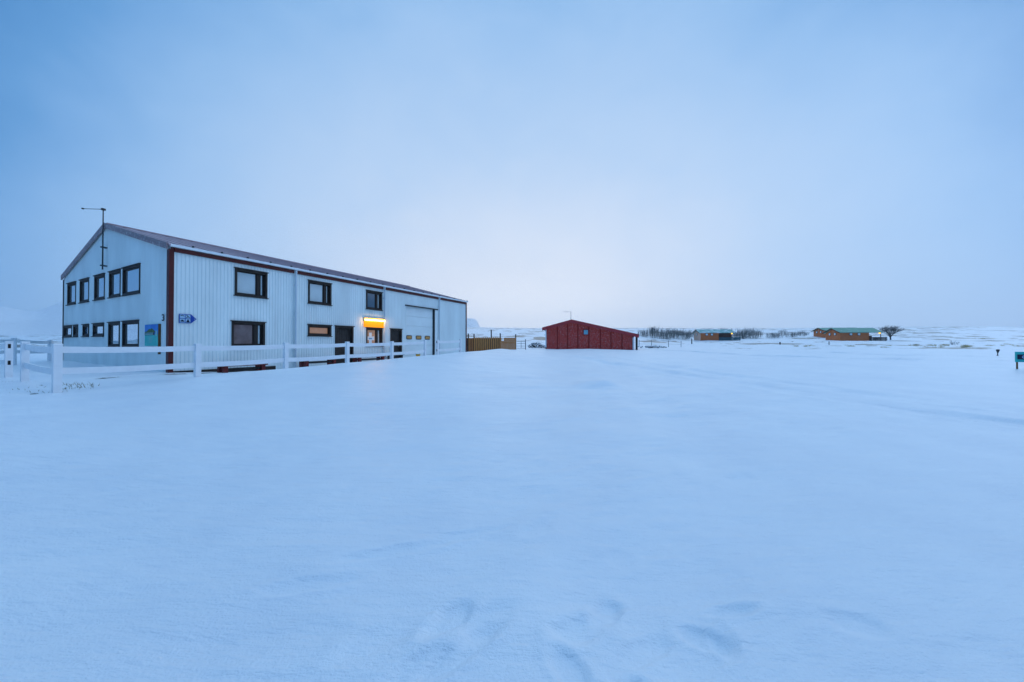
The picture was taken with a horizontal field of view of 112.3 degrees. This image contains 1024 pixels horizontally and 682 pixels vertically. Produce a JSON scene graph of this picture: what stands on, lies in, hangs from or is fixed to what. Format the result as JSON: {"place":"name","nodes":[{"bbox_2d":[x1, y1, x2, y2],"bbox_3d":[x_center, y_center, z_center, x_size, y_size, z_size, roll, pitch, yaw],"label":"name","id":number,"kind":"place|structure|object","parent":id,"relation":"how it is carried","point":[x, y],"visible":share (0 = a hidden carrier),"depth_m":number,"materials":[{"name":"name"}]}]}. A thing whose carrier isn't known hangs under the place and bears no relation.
{"place":"outdoors","nodes":[
{"label":"outdoors","id":0,"kind":"place"},
{"bbox_2d":[0,302,62,335],"bbox_3d":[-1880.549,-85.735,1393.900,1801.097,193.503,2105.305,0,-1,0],"label":"hills","id":1,"kind":"structure","parent":0,"point":[44,321],"depth_m":1293.17,"materials":[{"name":"white snow"}]},
{"bbox_2d":[2,381,98,392],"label":"dry grass","id":2,"kind":"structure","parent":0,"point":[69,386],"depth_m":8.16,"materials":[{"name":"brown plant"}]},
{"bbox_2d":[467,318,479,326],"bbox_3d":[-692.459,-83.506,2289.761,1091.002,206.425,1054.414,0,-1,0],"label":"mountain","id":3,"kind":"structure","parent":0,"point":[472,322],"depth_m":2313.08,"materials":[{"name":"white snow"}]},
{"bbox_2d":[0,327,1023,681],"bbox_3d":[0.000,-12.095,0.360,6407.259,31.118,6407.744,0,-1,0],"label":"snow ground","id":4,"kind":"structure","parent":0,"point":[770,509],"depth_m":2.78,"materials":[{"name":"white snow"}]},
{"bbox_2d":[0,341,13,377],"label":"white fence","id":5,"kind":"object","parent":4,"relation":"on","point":[7,361],"visible":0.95,"depth_m":9.61,"materials":[{"name":"plastic"}]},
{"bbox_2d":[0,338,61,364],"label":"white fence","id":6,"kind":"object","parent":4,"relation":"on","point":[47,342],"visible":0.45,"depth_m":15.32,"materials":[{"name":"plastic"}]},
{"bbox_2d":[20,341,51,381],"bbox_3d":[-11.295,0.764,8.181,2.710,1.518,0.141,0,-1,27],"label":"white fence","id":7,"kind":"object","parent":4,"relation":"on","point":[26,365],"visible":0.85,"depth_m":8.67,"materials":[{"name":"plastic"}]},
{"bbox_2d":[51,340,426,392],"bbox_3d":[-7.305,0.784,12.978,0.144,1.786,12.312,0,-1,25],"label":"white fence","id":8,"kind":"object","parent":4,"relation":"on","point":[58,370],"visible":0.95,"depth_m":9.63,"materials":[{"name":"plastic"}]},
{"bbox_2d":[217,364,267,372],"bbox_3d":[-10.449,1.082,13.295,0.640,0.503,1.530,0,-1,27],"label":"bench","id":9,"kind":"object","parent":4,"relation":"on","point":[226,369],"visible":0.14,"depth_m":13.14,"materials":[{"name":"wood"}]},
{"bbox_2d":[61,223,467,372],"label":"farm building","id":10,"kind":"structure","parent":4,"relation":"on","point":[224,296],"depth_m":15.15,"materials":[{"name":"metal"}]},
{"bbox_2d":[62,325,71,337],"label":"window","id":11,"kind":"structure","parent":10,"relation":"in","point":[67,329],"depth_m":17.65,"materials":[{"name":"glass"}]},
{"bbox_2d":[65,281,76,305],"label":"window","id":12,"kind":"structure","parent":10,"relation":"in","point":[71,286],"depth_m":17.46,"materials":[{"name":"glass"}]},
{"bbox_2d":[73,324,77,336],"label":"window","id":13,"kind":"structure","parent":10,"relation":"in","point":[75,327],"depth_m":17.10,"materials":[{"name":"glass"}]},
{"bbox_2d":[78,277,89,303],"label":"window","id":14,"kind":"structure","parent":10,"relation":"in","point":[84,283],"depth_m":16.55,"materials":[{"name":"glass"}]},
{"bbox_2d":[81,324,88,336],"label":"window","id":15,"kind":"structure","parent":10,"relation":"in","point":[85,327],"depth_m":16.40,"materials":[{"name":"black glass"}]},
{"bbox_2d":[81,208,107,269],"bbox_3d":[-18.207,-4.445,14.969,0.960,2.680,0.200,0,-1,0],"label":"antenna","id":16,"kind":"object","parent":10,"relation":"attached to","point":[102,246],"visible":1,"depth_m":14.92,"materials":[{"name":"black metal"}]},
{"bbox_2d":[91,322,103,336],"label":"window","id":17,"kind":"structure","parent":10,"relation":"in","point":[98,328],"depth_m":15.54,"materials":[{"name":"glass"}]},
{"bbox_2d":[92,273,105,300],"bbox_3d":[-18.570,-2.420,15.496,1.440,1.170,0.187,0,-1,27],"label":"window","id":18,"kind":"structure","parent":10,"relation":"in","point":[99,279],"depth_m":15.57,"materials":[{"name":"glass"}]},
{"bbox_2d":[107,321,119,346],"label":"window","id":19,"kind":"structure","parent":10,"relation":"in","point":[113,327],"depth_m":14.70,"materials":[{"name":"glass"}]},
{"bbox_2d":[107,268,120,298],"bbox_3d":[-16.879,-2.428,14.629,1.420,1.170,0.187,0,-1,27],"label":"window","id":20,"kind":"structure","parent":10,"relation":"in","point":[114,275],"depth_m":14.69,"materials":[{"name":"glass"}]},
{"bbox_2d":[121,319,138,346],"bbox_3d":[-15.277,-0.281,13.786,1.800,1.100,0.187,0,-1,27],"label":"window","id":21,"kind":"structure","parent":10,"relation":"in","point":[130,328],"depth_m":13.85,"materials":[{"name":"glass"}]},
{"bbox_2d":[121,263,140,296],"bbox_3d":[-15.268,-2.436,13.802,1.880,1.190,0.187,0,-1,27],"label":"window","id":22,"kind":"structure","parent":10,"relation":"in","point":[131,273],"depth_m":13.85,"materials":[{"name":"glass"}]},
{"bbox_2d":[145,324,160,353],"bbox_3d":[-13.302,-0.067,12.695,1.280,1.100,0.060,0,-1,27],"label":"information board","id":23,"kind":"object","parent":10,"relation":"attached to","point":[152,334],"visible":1,"depth_m":12.60,"materials":[{"name":"blue plastic"}]},
{"bbox_2d":[179,314,195,322],"bbox_3d":[-11.855,-0.813,12.557,0.028,0.330,0.490,0,-1,27],"label":"arrow sign","id":24,"kind":"object","parent":10,"relation":"attached to","point":[186,318],"visible":1,"depth_m":12.51,"materials":[{"name":"blue metal"}]},
{"bbox_2d":[230,320,266,345],"bbox_3d":[-11.031,-0.276,14.343,0.260,1.100,1.290,0,-1,27],"label":"window","id":25,"kind":"structure","parent":10,"relation":"in","point":[243,333],"depth_m":14.35,"materials":[{"name":"grey glass"}]},
{"bbox_2d":[233,267,268,298],"bbox_3d":[-10.990,-2.405,14.444,0.260,1.160,1.270,0,-1,27],"label":"window","id":26,"kind":"structure","parent":10,"relation":"in","point":[248,282],"depth_m":14.48,"materials":[{"name":"glass"}]},
{"bbox_2d":[307,279,332,305],"bbox_3d":[-9.617,-2.379,17.123,0.260,1.160,1.270,0,-1,27],"label":"window","id":27,"kind":"structure","parent":10,"relation":"in","point":[319,293],"depth_m":17.15,"materials":[{"name":"black glass"}]},
{"bbox_2d":[307,324,332,336],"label":"window","id":28,"kind":"structure","parent":10,"relation":"in","point":[317,330],"depth_m":17.10,"materials":[{"name":"black glass"}]},
{"bbox_2d":[334,325,354,363],"bbox_3d":[-9.001,0.363,18.336,0.285,2.350,1.170,0,-1,27],"label":"door","id":29,"kind":"structure","parent":10,"relation":"in","point":[343,334],"depth_m":18.34,"materials":[{"name":"grey metal"}]},
{"bbox_2d":[368,333,373,342],"bbox_3d":[-8.220,-0.157,19.924,0.012,0.660,0.540,0,-1,27],"label":"cross poster","id":30,"kind":"object","parent":10,"relation":"attached to","point":[370,337],"visible":0.91,"depth_m":19.93,"materials":[{"name":"white paper"}]},
{"bbox_2d":[363,317,385,327],"bbox_3d":[-7.976,-1.056,19.971,0.170,0.520,1.490,0,-1,27],"label":"wall lamp","id":31,"kind":"object","parent":10,"relation":"attached to","point":[374,322],"visible":1,"depth_m":19.95,"materials":[{"name":"yellow plastic"}]},
{"bbox_2d":[366,290,382,310],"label":"window","id":32,"kind":"structure","parent":10,"relation":"in","point":[373,299],"depth_m":20.14,"materials":[{"name":"black glass"}]},
{"bbox_2d":[365,327,383,346],"bbox_3d":[-8.089,-0.230,20.083,0.260,1.120,1.230,0,-1,27],"label":"window","id":33,"kind":"structure","parent":10,"relation":"in","point":[377,333],"depth_m":20.24,"materials":[{"name":"black glass"}]},
{"bbox_2d":[389,328,401,351],"bbox_3d":[-7.341,0.394,21.576,0.285,2.350,1.050,0,-1,27],"label":"door","id":34,"kind":"structure","parent":10,"relation":"in","point":[395,334],"depth_m":21.73,"materials":[{"name":"grey metal"}]},
{"bbox_2d":[405,305,437,356],"bbox_3d":[-6.270,-0.377,23.716,0.290,3.935,3.240,0,-1,27],"label":"garage door","id":35,"kind":"structure","parent":10,"relation":"in","point":[420,320],"depth_m":23.71,"materials":[{"name":"metal"}]},
{"bbox_2d":[299,359,335,366],"bbox_3d":[-9.108,1.020,16.131,0.640,0.537,1.613,0,-1,27],"label":"bench","id":36,"kind":"object","parent":4,"relation":"on","point":[307,363],"visible":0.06,"depth_m":15.90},
{"bbox_2d":[353,356,385,361],"bbox_3d":[-7.834,1.016,18.838,0.640,0.514,1.806,0,-1,27],"label":"bench","id":37,"kind":"object","parent":4,"relation":"on","point":[361,359],"visible":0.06,"depth_m":18.81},
{"bbox_2d":[387,355,402,358],"bbox_3d":[-7.066,0.963,20.775,0.640,0.472,0.902,0,-1,27],"label":"bench","id":38,"kind":"object","parent":4,"relation":"on","point":[397,356],"visible":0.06,"depth_m":20.73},
{"bbox_2d":[436,339,461,354],"bbox_3d":[-3.730,0.583,20.475,0.141,1.430,2.422,0,-1,25],"label":"white fence","id":39,"kind":"object","parent":4,"relation":"on","point":[438,350],"visible":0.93,"depth_m":20.44,"materials":[{"name":"plastic"}]},
{"bbox_2d":[467,330,515,351],"bbox_3d":[-1.905,0.290,31.094,4.591,2.622,0.190,0,-1,0],"label":"plank fence","id":40,"kind":"object","parent":4,"relation":"on","point":[480,343],"visible":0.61,"depth_m":31.00,"materials":[{"name":"brown wood"}]},
{"bbox_2d":[528,342,544,347],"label":"rubble heap","id":41,"kind":"object","parent":4,"relation":"on","point":[534,345],"visible":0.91,"depth_m":42.04,"materials":[{"name":"grey stone"}]},
{"bbox_2d":[542,319,638,349],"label":"red shed","id":42,"kind":"structure","parent":4,"relation":"on","point":[572,334],"depth_m":32.73,"materials":[{"name":"red metal"}]},
{"bbox_2d":[583,329,588,334],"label":"window","id":43,"kind":"structure","parent":42,"relation":"in","point":[585,331],"depth_m":32.74,"materials":[{"name":"blue glass"}]},
{"bbox_2d":[638,346,666,347],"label":"rubble heap","id":44,"kind":"object","parent":4,"relation":"on","point":[653,346],"visible":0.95,"depth_m":40.22,"materials":[{"name":"grey stone"}]},
{"bbox_2d":[649,326,660,337],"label":"bare shrub","id":45,"kind":"object","parent":4,"relation":"on","point":[654,333],"visible":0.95,"depth_m":109.82,"materials":[{"name":"grey plant"}]},
{"bbox_2d":[660,328,671,339],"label":"bare shrub","id":46,"kind":"object","parent":4,"relation":"on","point":[666,331],"visible":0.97,"depth_m":104.17,"materials":[{"name":"grey plant"}]},
{"bbox_2d":[672,328,685,338],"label":"bare shrub","id":47,"kind":"object","parent":4,"relation":"on","point":[673,333],"visible":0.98,"depth_m":105.43,"materials":[{"name":"grey plant"}]},
{"bbox_2d":[692,329,740,340],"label":"log cabin","id":48,"kind":"object","parent":4,"relation":"on","point":[713,334],"visible":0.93,"depth_m":93.89,"materials":[{"name":"brown wood"}]},
{"bbox_2d":[736,329,748,338],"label":"bare shrub","id":49,"kind":"object","parent":4,"relation":"on","point":[737,334],"visible":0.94,"depth_m":108.61,"materials":[{"name":"grey plant"}]},
{"bbox_2d":[748,328,759,338],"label":"bare shrub","id":50,"kind":"object","parent":4,"relation":"on","point":[752,333],"visible":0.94,"depth_m":107.86,"materials":[{"name":"grey plant"}]},
{"bbox_2d":[811,328,829,337],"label":"log cabin","id":51,"kind":"object","parent":4,"relation":"on","point":[818,332],"visible":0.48,"depth_m":107.85,"materials":[{"name":"brown wood"}]},
{"bbox_2d":[822,328,886,340],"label":"log cabin","id":52,"kind":"object","parent":4,"relation":"on","point":[849,334],"visible":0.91,"depth_m":84.79,"materials":[{"name":"brown wood"}]},
{"bbox_2d":[876,325,902,339],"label":"bare tree","id":53,"kind":"object","parent":4,"relation":"on","point":[887,332],"visible":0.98,"depth_m":89.72,"materials":[{"name":"brown plant"}]},
{"bbox_2d":[1015,352,1023,368],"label":"teal sign","id":54,"kind":"object","parent":4,"relation":"on","point":[1019,356],"visible":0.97,"depth_m":13.95,"materials":[{"name":"teal metal"}]},
{"bbox_2d":[0,0,1023,327],"label":"sky","id":55,"kind":"structure","parent":0,"point":[527,163],"materials":[{"name":"blue"}]},
{"bbox_2d":[654,337,1018,347],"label":"dry grass","id":56,"kind":"structure","parent":0,"point":[963,346],"depth_m":54.02,"materials":[{"name":"brown plant"}]}
]}

